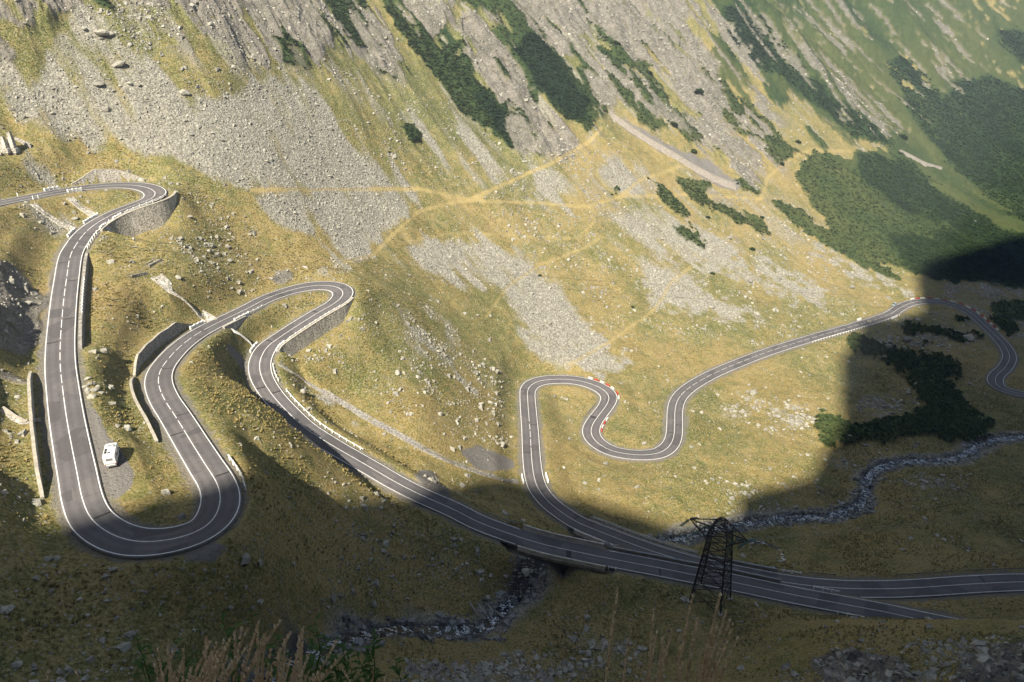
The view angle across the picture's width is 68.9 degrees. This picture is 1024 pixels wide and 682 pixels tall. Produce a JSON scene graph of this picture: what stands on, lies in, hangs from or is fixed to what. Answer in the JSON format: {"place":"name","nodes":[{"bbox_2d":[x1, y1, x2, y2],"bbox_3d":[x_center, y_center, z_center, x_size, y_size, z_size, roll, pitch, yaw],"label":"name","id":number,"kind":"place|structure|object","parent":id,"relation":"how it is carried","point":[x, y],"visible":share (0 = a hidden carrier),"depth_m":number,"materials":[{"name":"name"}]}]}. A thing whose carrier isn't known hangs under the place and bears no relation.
{"place":"outdoors","nodes":[
{"label":"outdoors","id":0,"kind":"place"},
{"bbox_2d":[0,182,959,618],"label":"road","id":1,"kind":"structure","parent":0,"point":[146,544],"depth_m":204.13,"materials":[{"name":"asphalt"}]},
{"bbox_2d":[3,182,956,618],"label":"road marking","id":2,"kind":"object","parent":1,"relation":"on","point":[303,426],"visible":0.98,"depth_m":202.73,"materials":[{"name":"paint"}]},
{"bbox_2d":[47,262,985,582],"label":"road seam","id":3,"kind":"object","parent":1,"relation":"on","point":[279,390],"visible":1,"depth_m":210.95,"materials":[{"name":"asphalt"}]},
{"bbox_2d":[0,0,1023,681],"bbox_3d":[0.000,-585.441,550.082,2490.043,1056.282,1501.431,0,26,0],"label":"ground","id":4,"kind":"structure","parent":0,"point":[286,594],"depth_m":302.99,"materials":[{"name":"plant"}]},
{"bbox_2d":[0,136,10,154],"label":"ruined pillar","id":5,"kind":"structure","parent":4,"relation":"on","point":[5,148],"depth_m":258.82,"materials":[{"name":"stone"}]},
{"bbox_2d":[6,131,19,154],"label":"ruined pillar","id":6,"kind":"structure","parent":4,"relation":"on","point":[14,149],"depth_m":260.27,"materials":[{"name":"stone"}]},
{"bbox_2d":[10,660,22,668],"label":"boulder","id":7,"kind":"object","parent":4,"relation":"on","point":[17,664],"visible":1,"depth_m":102.44,"materials":[{"name":"stone"}]},
{"bbox_2d":[0,406,40,423],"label":"stone channel","id":8,"kind":"object","parent":4,"relation":"on","point":[10,415],"visible":0.91,"depth_m":157.04,"materials":[{"name":"concrete"}]},
{"bbox_2d":[14,137,31,147],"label":"stone wall","id":9,"kind":"structure","parent":4,"relation":"on","point":[26,143],"depth_m":265.48,"materials":[{"name":"stone"}]},
{"bbox_2d":[27,371,44,498],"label":"retaining wall","id":10,"kind":"structure","parent":4,"relation":"on","point":[35,452],"depth_m":152.72,"materials":[{"name":"concrete"}]},
{"bbox_2d":[43,186,58,190],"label":"concrete parapet","id":11,"kind":"structure","parent":4,"relation":"on","point":[51,188],"depth_m":263.05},
{"bbox_2d":[30,202,76,229],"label":"stone channel","id":12,"kind":"object","parent":4,"relation":"on","point":[35,205],"visible":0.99,"depth_m":245.81,"materials":[{"name":"stone"}]},
{"bbox_2d":[66,227,75,237],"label":"concrete parapet","id":13,"kind":"structure","parent":4,"relation":"on","point":[73,230],"depth_m":243.86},
{"bbox_2d":[67,187,82,192],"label":"concrete parapet","id":14,"kind":"structure","parent":4,"relation":"on","point":[80,189],"depth_m":262.23,"materials":[{"name":"concrete"}]},
{"bbox_2d":[66,196,95,216],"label":"stone channel","id":15,"kind":"object","parent":4,"relation":"on","point":[72,200],"visible":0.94,"depth_m":255.88,"materials":[{"name":"stone"}]},
{"bbox_2d":[78,252,88,349],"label":"retaining wall","id":16,"kind":"structure","parent":4,"relation":"on","point":[81,336],"depth_m":208.18,"materials":[{"name":"grey stone"}]},
{"bbox_2d":[81,277,85,312],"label":"guard rail","id":17,"kind":"object","parent":16,"relation":"on","point":[82,299],"visible":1,"depth_m":212.26,"materials":[{"name":"metal"}]},
{"bbox_2d":[83,213,98,223],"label":"concrete parapet","id":18,"kind":"structure","parent":4,"relation":"on","point":[88,219],"depth_m":252.31,"materials":[{"name":"concrete"}]},
{"bbox_2d":[87,393,96,398],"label":"boulder","id":19,"kind":"object","parent":4,"relation":"on","point":[91,396],"visible":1,"depth_m":168.70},
{"bbox_2d":[94,29,108,35],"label":"boulder","id":20,"kind":"object","parent":4,"relation":"on","point":[102,32],"visible":1,"depth_m":302.37,"materials":[{"name":"stone"}]},
{"bbox_2d":[71,169,144,185],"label":"retaining wall","id":21,"kind":"structure","parent":4,"relation":"on","point":[107,175],"depth_m":277.66,"materials":[{"name":"stone"}]},
{"bbox_2d":[102,442,119,467],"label":"camper van","id":22,"kind":"object","parent":4,"relation":"on","point":[111,451],"visible":1,"depth_m":146.06,"materials":[{"name":"white paint"}]},
{"bbox_2d":[111,61,125,66],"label":"boulder","id":23,"kind":"object","parent":4,"relation":"on","point":[119,64],"visible":1,"depth_m":300.07,"materials":[{"name":"stone"}]},
{"bbox_2d":[124,630,135,637],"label":"boulder","id":24,"kind":"object","parent":4,"relation":"on","point":[130,633],"visible":1,"depth_m":114.86,"materials":[{"name":"stone"}]},
{"bbox_2d":[126,271,147,277],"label":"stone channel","id":25,"kind":"object","parent":4,"relation":"on","point":[139,275],"visible":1,"depth_m":232.29,"materials":[{"name":"stone"}]},
{"bbox_2d":[100,190,176,236],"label":"retaining wall","id":26,"kind":"structure","parent":4,"relation":"on","point":[142,219],"depth_m":259.05,"materials":[{"name":"stone"}]},
{"bbox_2d":[124,193,166,212],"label":"guard rail","id":27,"kind":"object","parent":26,"relation":"on","point":[139,205],"visible":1,"depth_m":260.29,"materials":[{"name":"metal"}]},
{"bbox_2d":[129,376,157,442],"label":"retaining wall","id":28,"kind":"structure","parent":4,"relation":"on","point":[131,381],"depth_m":173.47,"materials":[{"name":"concrete"}]},
{"bbox_2d":[131,661,156,681],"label":"leafy plant","id":29,"kind":"object","parent":4,"relation":"on","point":[140,666],"visible":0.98,"depth_m":4.60,"materials":[{"name":"green plant"}]},
{"bbox_2d":[133,633,159,680],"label":"leafy plant","id":30,"kind":"object","parent":4,"relation":"on","point":[144,658],"visible":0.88,"depth_m":5.11,"materials":[{"name":"green plant"}]},
{"bbox_2d":[143,257,161,267],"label":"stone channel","id":31,"kind":"object","parent":4,"relation":"on","point":[154,262],"visible":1,"depth_m":240.77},
{"bbox_2d":[133,322,192,376],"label":"retaining wall","id":32,"kind":"structure","parent":4,"relation":"on","point":[152,346],"depth_m":215.75,"materials":[{"name":"grey stone"}]},
{"bbox_2d":[145,646,180,681],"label":"leafy plant","id":33,"kind":"object","parent":4,"relation":"on","point":[151,652],"visible":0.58,"depth_m":5.14,"materials":[{"name":"green plant"}]},
{"bbox_2d":[150,273,216,322],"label":"stone channel","id":34,"kind":"object","parent":4,"relation":"on","point":[165,285],"visible":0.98,"depth_m":236.15,"materials":[{"name":"stone"}]},
{"bbox_2d":[171,638,195,680],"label":"leafy plant","id":35,"kind":"object","parent":4,"relation":"on","point":[180,657],"visible":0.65,"depth_m":5.17,"materials":[{"name":"green plant"}]},
{"bbox_2d":[179,89,190,95],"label":"boulder","id":36,"kind":"object","parent":4,"relation":"on","point":[185,92],"visible":1,"depth_m":309.38,"materials":[{"name":"stone"}]},
{"bbox_2d":[189,320,203,329],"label":"concrete parapet","id":37,"kind":"structure","parent":4,"relation":"on","point":[197,324],"depth_m":234.74,"materials":[{"name":"concrete"}]},
{"bbox_2d":[189,648,216,681],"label":"leafy plant","id":38,"kind":"object","parent":4,"relation":"on","point":[194,660],"visible":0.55,"depth_m":4.87,"materials":[{"name":"green plant"}]},
{"bbox_2d":[44,619,386,681],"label":"dry grass","id":39,"kind":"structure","parent":4,"relation":"on","point":[208,669],"depth_m":4.18,"materials":[{"name":"plant"}]},
{"bbox_2d":[219,611,241,674],"bbox_3d":[-1.801,1.973,4.780,0.154,0.539,0.155,0,26,0],"label":"leafy plant","id":40,"kind":"object","parent":4,"relation":"on","point":[228,633],"visible":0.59,"depth_m":4.76,"materials":[{"name":"green plant"}]},
{"bbox_2d":[222,316,245,328],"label":"retaining wall","id":41,"kind":"structure","parent":4,"relation":"on","point":[235,324],"depth_m":240.18,"materials":[{"name":"concrete"}]},
{"bbox_2d":[234,311,249,319],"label":"concrete parapet","id":42,"kind":"structure","parent":41,"relation":"on","point":[244,314],"depth_m":244.94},
{"bbox_2d":[225,621,244,681],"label":"leafy plant","id":43,"kind":"object","parent":4,"relation":"on","point":[238,677],"visible":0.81,"depth_m":4.39,"materials":[{"name":"green plant"}]},
{"bbox_2d":[227,454,246,490],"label":"guard rail","id":44,"kind":"object","parent":4,"relation":"on","point":[237,469],"visible":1,"depth_m":148.59,"materials":[{"name":"metal"}]},
{"bbox_2d":[230,328,254,345],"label":"stone channel","id":45,"kind":"object","parent":4,"relation":"on","point":[240,334],"visible":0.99,"depth_m":240.18,"materials":[{"name":"white concrete"}]},
{"bbox_2d":[245,610,276,678],"bbox_3d":[-1.581,1.961,4.742,0.160,0.624,0.142,0,26,0],"label":"leafy plant","id":46,"kind":"object","parent":4,"relation":"on","point":[267,647],"visible":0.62,"depth_m":4.71,"materials":[{"name":"green plant"}]},
{"bbox_2d":[265,645,283,681],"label":"leafy plant","id":47,"kind":"object","parent":4,"relation":"on","point":[274,672],"visible":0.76,"depth_m":4.36,"materials":[{"name":"green plant"}]},
{"bbox_2d":[272,634,292,681],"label":"leafy plant","id":48,"kind":"object","parent":4,"relation":"on","point":[290,668],"visible":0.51,"depth_m":5.00,"materials":[{"name":"green plant"}]},
{"bbox_2d":[303,637,319,681],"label":"leafy plant","id":49,"kind":"object","parent":4,"relation":"on","point":[311,648],"visible":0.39,"depth_m":5.26,"materials":[{"name":"green plant"}]},
{"bbox_2d":[303,613,324,675],"bbox_3d":[-1.199,1.855,4.479,0.180,0.530,0.162,-21,33,-37],"label":"leafy plant","id":50,"kind":"object","parent":4,"relation":"on","point":[310,664],"visible":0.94,"depth_m":4.51,"materials":[{"name":"green plant"}]},
{"bbox_2d":[277,297,353,356],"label":"retaining wall","id":51,"kind":"structure","parent":4,"relation":"on","point":[308,335],"depth_m":256.32,"materials":[{"name":"stone"}]},
{"bbox_2d":[288,305,339,338],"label":"guard rail","id":52,"kind":"object","parent":51,"relation":"on","point":[314,321],"visible":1,"depth_m":255.82,"materials":[{"name":"metal"}]},
{"bbox_2d":[286,388,363,449],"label":"guard rail","id":53,"kind":"object","parent":4,"relation":"on","point":[346,439],"visible":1,"depth_m":223.82,"materials":[{"name":"metal"}]},
{"bbox_2d":[318,658,334,681],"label":"leafy plant","id":54,"kind":"object","parent":4,"relation":"on","point":[329,659],"visible":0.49,"depth_m":4.71,"materials":[{"name":"green plant"}]},
{"bbox_2d":[314,634,341,681],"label":"leafy plant","id":55,"kind":"object","parent":4,"relation":"on","point":[338,676],"visible":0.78,"depth_m":4.76,"materials":[{"name":"green plant"}]},
{"bbox_2d":[327,646,346,681],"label":"leafy plant","id":56,"kind":"object","parent":4,"relation":"on","point":[341,678],"visible":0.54,"depth_m":4.94,"materials":[{"name":"green plant"}]},
{"bbox_2d":[335,637,356,681],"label":"leafy plant","id":57,"kind":"object","parent":4,"relation":"on","point":[343,659],"visible":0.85,"depth_m":4.87,"materials":[{"name":"green plant"}]},
{"bbox_2d":[344,655,361,681],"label":"leafy plant","id":58,"kind":"object","parent":4,"relation":"on","point":[351,674],"visible":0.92,"depth_m":4.82,"materials":[{"name":"green plant"}]},
{"bbox_2d":[347,643,376,681],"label":"leafy plant","id":59,"kind":"object","parent":4,"relation":"on","point":[365,677],"visible":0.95,"depth_m":4.61,"materials":[{"name":"green plant"}]},
{"bbox_2d":[364,648,378,681],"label":"leafy plant","id":60,"kind":"object","parent":4,"relation":"on","point":[366,657],"visible":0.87,"depth_m":4.70,"materials":[{"name":"green plant"}]},
{"bbox_2d":[359,627,387,681],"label":"leafy plant","id":61,"kind":"object","parent":4,"relation":"on","point":[372,654],"visible":0.85,"depth_m":4.69,"materials":[{"name":"green plant"}]},
{"bbox_2d":[278,361,518,483],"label":"stone channel","id":62,"kind":"object","parent":4,"relation":"on","point":[379,424],"visible":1,"depth_m":242.47,"materials":[{"name":"stone"}]},
{"bbox_2d":[388,657,409,681],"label":"leafy plant","id":63,"kind":"object","parent":4,"relation":"on","point":[395,669],"visible":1,"depth_m":4.84,"materials":[{"name":"green plant"}]},
{"bbox_2d":[407,662,415,671],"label":"boulder","id":64,"kind":"object","parent":4,"relation":"on","point":[412,665],"visible":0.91,"depth_m":157.77,"materials":[{"name":"stone"}]},
{"bbox_2d":[0,0,1023,681],"bbox_3d":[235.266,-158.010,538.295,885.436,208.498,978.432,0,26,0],"label":"loose stones","id":65,"kind":"object","parent":4,"relation":"on","point":[586,660],"visible":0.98,"depth_m":269.13,"materials":[{"name":"stone"}]},
{"bbox_2d":[0,0,1023,681],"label":"grass tussocks","id":66,"kind":"object","parent":4,"relation":"on","point":[556,636],"depth_m":247.45,"materials":[{"name":"plant"}]},
{"bbox_2d":[0,0,1023,603],"bbox_3d":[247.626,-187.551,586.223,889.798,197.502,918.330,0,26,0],"label":"scree","id":67,"kind":"structure","parent":4,"relation":"on","point":[380,242],"depth_m":348.38,"materials":[{"name":"stone"}]},
{"bbox_2d":[0,0,1023,681],"bbox_3d":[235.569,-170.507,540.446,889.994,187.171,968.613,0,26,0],"label":"rubble","id":68,"kind":"object","parent":4,"relation":"on","point":[822,664],"visible":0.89,"depth_m":459.76,"materials":[{"name":"stone"}]},
{"bbox_2d":[521,568,529,576],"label":"boulder","id":69,"kind":"object","parent":4,"relation":"on","point":[526,572],"visible":1,"depth_m":204.75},
{"bbox_2d":[98,0,1023,447],"bbox_3d":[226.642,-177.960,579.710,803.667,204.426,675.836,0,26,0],"label":"dwarf pine thicket","id":70,"kind":"object","parent":4,"relation":"on","point":[1012,324],"visible":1,"depth_m":521.84,"materials":[{"name":"plant"}]},
{"bbox_2d":[517,524,604,572],"bbox_3d":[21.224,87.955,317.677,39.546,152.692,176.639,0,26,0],"label":"road bridge","id":71,"kind":"structure","parent":4,"relation":"on","point":[559,559],"depth_m":207.78,"materials":[{"name":"concrete"}]},
{"bbox_2d":[605,586,618,681],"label":"grass stalk","id":72,"kind":"object","parent":4,"relation":"on","point":[610,640],"depth_m":4.46,"materials":[{"name":"plant"}]},
{"bbox_2d":[214,431,1023,681],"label":"stream stones","id":73,"kind":"object","parent":4,"relation":"on","point":[440,615],"visible":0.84,"depth_m":202.72,"materials":[{"name":"stone"}]},
{"bbox_2d":[622,624,631,681],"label":"grass stalk","id":74,"kind":"object","parent":4,"relation":"on","point":[626,659],"depth_m":4.31,"materials":[{"name":"plant"}]},
{"bbox_2d":[573,516,696,555],"bbox_3d":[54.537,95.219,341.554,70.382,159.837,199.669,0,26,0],"label":"road bridge","id":75,"kind":"structure","parent":4,"relation":"on","point":[579,534],"depth_m":232.77,"materials":[{"name":"concrete"}]},
{"bbox_2d":[646,609,654,681],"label":"grass stalk","id":76,"kind":"object","parent":4,"relation":"on","point":[651,640],"depth_m":4.22,"materials":[{"name":"plant"}]},
{"bbox_2d":[647,630,657,681],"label":"grass stalk","id":77,"kind":"object","parent":4,"relation":"on","point":[651,658],"depth_m":4.25,"materials":[{"name":"plant"}]},
{"bbox_2d":[657,636,663,681],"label":"grass stalk","id":78,"kind":"object","parent":4,"relation":"on","point":[659,662],"depth_m":4.17,"materials":[{"name":"plant"}]},
{"bbox_2d":[656,641,665,681],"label":"grass stalk","id":79,"kind":"object","parent":4,"relation":"on","point":[663,651],"depth_m":4.25,"materials":[{"name":"plant"}]},
{"bbox_2d":[660,628,672,681],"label":"grass stalk","id":80,"kind":"object","parent":4,"relation":"on","point":[664,659],"depth_m":4.39,"materials":[{"name":"plant"}]},
{"bbox_2d":[608,111,736,190],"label":"avalanche wall","id":81,"kind":"structure","parent":4,"relation":"on","point":[685,162],"depth_m":503.96,"materials":[{"name":"grey concrete"}]},
{"bbox_2d":[675,634,681,681],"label":"grass stalk","id":82,"kind":"object","parent":4,"relation":"on","point":[678,661],"depth_m":4.29,"materials":[{"name":"plant"}]},
{"bbox_2d":[678,661,683,681],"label":"grass stalk","id":83,"kind":"object","parent":4,"relation":"on","point":[680,673],"depth_m":4.14,"materials":[{"name":"plant"}]},
{"bbox_2d":[676,594,693,681],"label":"grass stalk","id":84,"kind":"object","parent":4,"relation":"on","point":[685,632],"depth_m":4.33,"materials":[{"name":"plant"}]},
{"bbox_2d":[684,617,698,681],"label":"grass stalk","id":85,"kind":"object","parent":4,"relation":"on","point":[691,649],"depth_m":4.21,"materials":[{"name":"plant"}]},
{"bbox_2d":[613,546,780,582],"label":"concrete parapet","id":86,"kind":"structure","parent":4,"relation":"on","point":[748,574],"depth_m":214.61,"materials":[{"name":"concrete"}]},
{"bbox_2d":[694,649,702,681],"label":"grass stalk","id":87,"kind":"object","parent":4,"relation":"on","point":[697,668],"depth_m":4.26,"materials":[{"name":"plant"}]},
{"bbox_2d":[702,646,715,681],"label":"grass stalk","id":88,"kind":"object","parent":4,"relation":"on","point":[709,664],"depth_m":4.37,"materials":[{"name":"plant"}]},
{"bbox_2d":[701,624,717,681],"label":"grass stalk","id":89,"kind":"object","parent":4,"relation":"on","point":[710,649],"depth_m":4.49,"materials":[{"name":"plant"}]},
{"bbox_2d":[699,593,721,681],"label":"grass stalk","id":90,"kind":"object","parent":4,"relation":"on","point":[701,674],"depth_m":4.46,"materials":[{"name":"plant"}]},
{"bbox_2d":[704,609,727,681],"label":"grass stalk","id":91,"kind":"object","parent":4,"relation":"on","point":[719,632],"depth_m":4.29,"materials":[{"name":"plant"}]},
{"bbox_2d":[680,517,755,616],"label":"electricity pylon","id":92,"kind":"object","parent":4,"relation":"on","point":[708,551],"visible":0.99,"depth_m":195.18,"materials":[{"name":"metal"}]},
{"bbox_2d":[703,493,964,517],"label":"power cable","id":93,"kind":"object","parent":92,"relation":"attached to","point":[824,507],"visible":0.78,"depth_m":225.52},
{"bbox_2d":[708,618,731,681],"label":"grass stalk","id":94,"kind":"object","parent":4,"relation":"on","point":[718,654],"depth_m":4.38,"materials":[{"name":"plant"}]},
{"bbox_2d":[711,622,733,681],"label":"grass stalk","id":95,"kind":"object","parent":4,"relation":"on","point":[718,664],"depth_m":4.51,"materials":[{"name":"plant"}]},
{"bbox_2d":[717,636,738,681],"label":"grass stalk","id":96,"kind":"object","parent":4,"relation":"on","point":[720,676],"depth_m":4.38,"materials":[{"name":"plant"}]},
{"bbox_2d":[708,555,776,571],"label":"concrete parapet","id":97,"kind":"structure","parent":4,"relation":"on","point":[752,565],"depth_m":221.25,"materials":[{"name":"concrete"}]},
{"bbox_2d":[813,585,839,592],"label":"guard rail","id":98,"kind":"object","parent":4,"relation":"on","point":[814,586],"visible":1,"depth_m":209.01,"materials":[{"name":"metal"}]},
{"bbox_2d":[812,318,889,342],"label":"guard rail","id":99,"kind":"object","parent":4,"relation":"on","point":[851,330],"visible":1,"depth_m":414.42,"materials":[{"name":"metal"}]},
{"bbox_2d":[897,664,908,670],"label":"boulder","id":100,"kind":"object","parent":4,"relation":"on","point":[901,667],"visible":1,"depth_m":133.92,"materials":[{"name":"stone"}]},
{"bbox_2d":[902,336,910,342],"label":"boulder","id":101,"kind":"object","parent":4,"relation":"on","point":[906,339],"visible":1,"depth_m":412.45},
{"bbox_2d":[899,149,941,169],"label":"avalanche wall","id":102,"kind":"structure","parent":4,"relation":"on","point":[924,163],"depth_m":661.65,"materials":[{"name":"grey concrete"}]},
{"bbox_2d":[898,571,952,575],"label":"guard rail","id":103,"kind":"object","parent":4,"relation":"on","point":[926,572],"visible":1,"depth_m":219.56,"materials":[{"name":"metal"}]},
{"bbox_2d":[963,334,973,341],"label":"boulder","id":104,"kind":"object","parent":4,"relation":"on","point":[970,338],"visible":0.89,"depth_m":418.28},
{"bbox_2d":[963,568,1023,571],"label":"guard rail","id":105,"kind":"object","parent":4,"relation":"on","point":[995,569],"visible":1,"depth_m":221.48,"materials":[{"name":"metal"}]},
{"bbox_2d":[263,435,1023,681],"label":"stream water","id":106,"kind":"structure","parent":0,"point":[467,630],"depth_m":245.69,"materials":[{"name":"liquid"}]},
{"bbox_2d":[747,541,785,570],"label":"side stream water","id":107,"kind":"structure","parent":0,"point":[783,558],"depth_m":239.08,"materials":[{"name":"liquid"}]},
{"bbox_2d":[519,298,1023,598],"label":"road","id":108,"kind":"structure","parent":0,"point":[1013,581],"depth_m":290.67,"materials":[{"name":"asphalt"}]},
{"bbox_2d":[520,299,1023,597],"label":"road marking","id":109,"kind":"object","parent":108,"relation":"on","point":[680,442],"visible":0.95,"depth_m":288.33,"materials":[{"name":"paint"}]},
{"bbox_2d":[714,500,965,526],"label":"power cable","id":110,"kind":"object","parent":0,"point":[840,514],"visible":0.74,"depth_m":228.78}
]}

